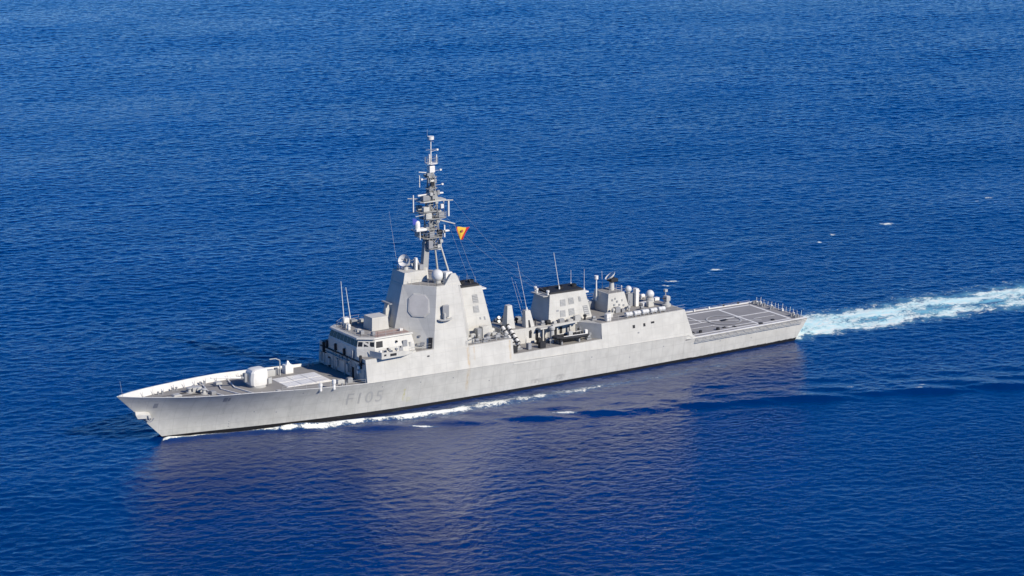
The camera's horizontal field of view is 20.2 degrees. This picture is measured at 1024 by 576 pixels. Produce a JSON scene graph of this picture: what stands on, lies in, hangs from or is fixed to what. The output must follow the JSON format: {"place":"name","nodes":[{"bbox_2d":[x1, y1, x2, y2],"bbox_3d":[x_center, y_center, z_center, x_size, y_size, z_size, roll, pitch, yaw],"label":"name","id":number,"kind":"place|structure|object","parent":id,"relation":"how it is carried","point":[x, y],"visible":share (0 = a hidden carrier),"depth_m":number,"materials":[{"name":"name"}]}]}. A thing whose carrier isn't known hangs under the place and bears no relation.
{"place":"outdoors","nodes":[
{"label":"outdoors","id":0,"kind":"place"},
{"bbox_2d":[0,0,1023,575],"bbox_3d":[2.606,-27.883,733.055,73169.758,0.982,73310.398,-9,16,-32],"label":"sea","id":1,"kind":"structure","parent":0,"point":[192,188],"depth_m":651.81,"materials":[{"name":"liquid"}]},
{"bbox_2d":[117,136,806,437],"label":"frigate","id":2,"kind":"object","parent":1,"relation":"on","point":[426,337],"visible":0.99,"depth_m":532.65,"materials":[{"name":"metal"}]},
{"bbox_2d":[456,227,468,239],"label":"national flag","id":3,"kind":"object","parent":2,"relation":"attached to","point":[461,231],"visible":1,"depth_m":535.66,"materials":[{"name":"yellow fabric"}]},
{"bbox_2d":[552,325,588,339],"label":"inflatable boat","id":4,"kind":"object","parent":2,"relation":"on","point":[571,335],"visible":1,"depth_m":547.20,"materials":[{"name":"black rubber"}]},
{"bbox_2d":[624,311,632,317],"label":"life raft canister","id":5,"kind":"object","parent":2,"relation":"on","point":[629,314],"visible":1,"depth_m":553.73,"materials":[{"name":"white plastic"}]},
{"bbox_2d":[632,310,640,316],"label":"life raft canister","id":6,"kind":"object","parent":2,"relation":"on","point":[635,313],"visible":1,"depth_m":554.79,"materials":[{"name":"white plastic"}]},
{"bbox_2d":[641,309,648,314],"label":"life raft canister","id":7,"kind":"object","parent":2,"relation":"on","point":[645,311],"visible":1,"depth_m":555.82,"materials":[{"name":"white plastic"}]},
{"bbox_2d":[649,307,656,313],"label":"life raft canister","id":8,"kind":"object","parent":2,"relation":"on","point":[653,310],"visible":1,"depth_m":556.80,"materials":[{"name":"white plastic"}]},
{"bbox_2d":[657,306,665,311],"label":"life raft canister","id":9,"kind":"object","parent":2,"relation":"on","point":[662,309],"visible":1,"depth_m":557.94,"materials":[{"name":"white plastic"}]},
{"bbox_2d":[153,345,825,442],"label":"bow wave foam","id":10,"kind":"object","parent":1,"relation":"on","point":[431,414],"visible":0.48,"depth_m":535.39,"materials":[{"name":"liquid"}]},
{"bbox_2d":[409,196,1023,427],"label":"whitecaps","id":11,"kind":"object","parent":1,"relation":"on","point":[812,303],"visible":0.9,"depth_m":615.95,"materials":[{"name":"liquid"}]},
{"bbox_2d":[788,270,1023,349],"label":"stern wake","id":12,"kind":"object","parent":1,"relation":"on","point":[895,314],"visible":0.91,"depth_m":600.77,"materials":[{"name":"liquid"}]}
]}

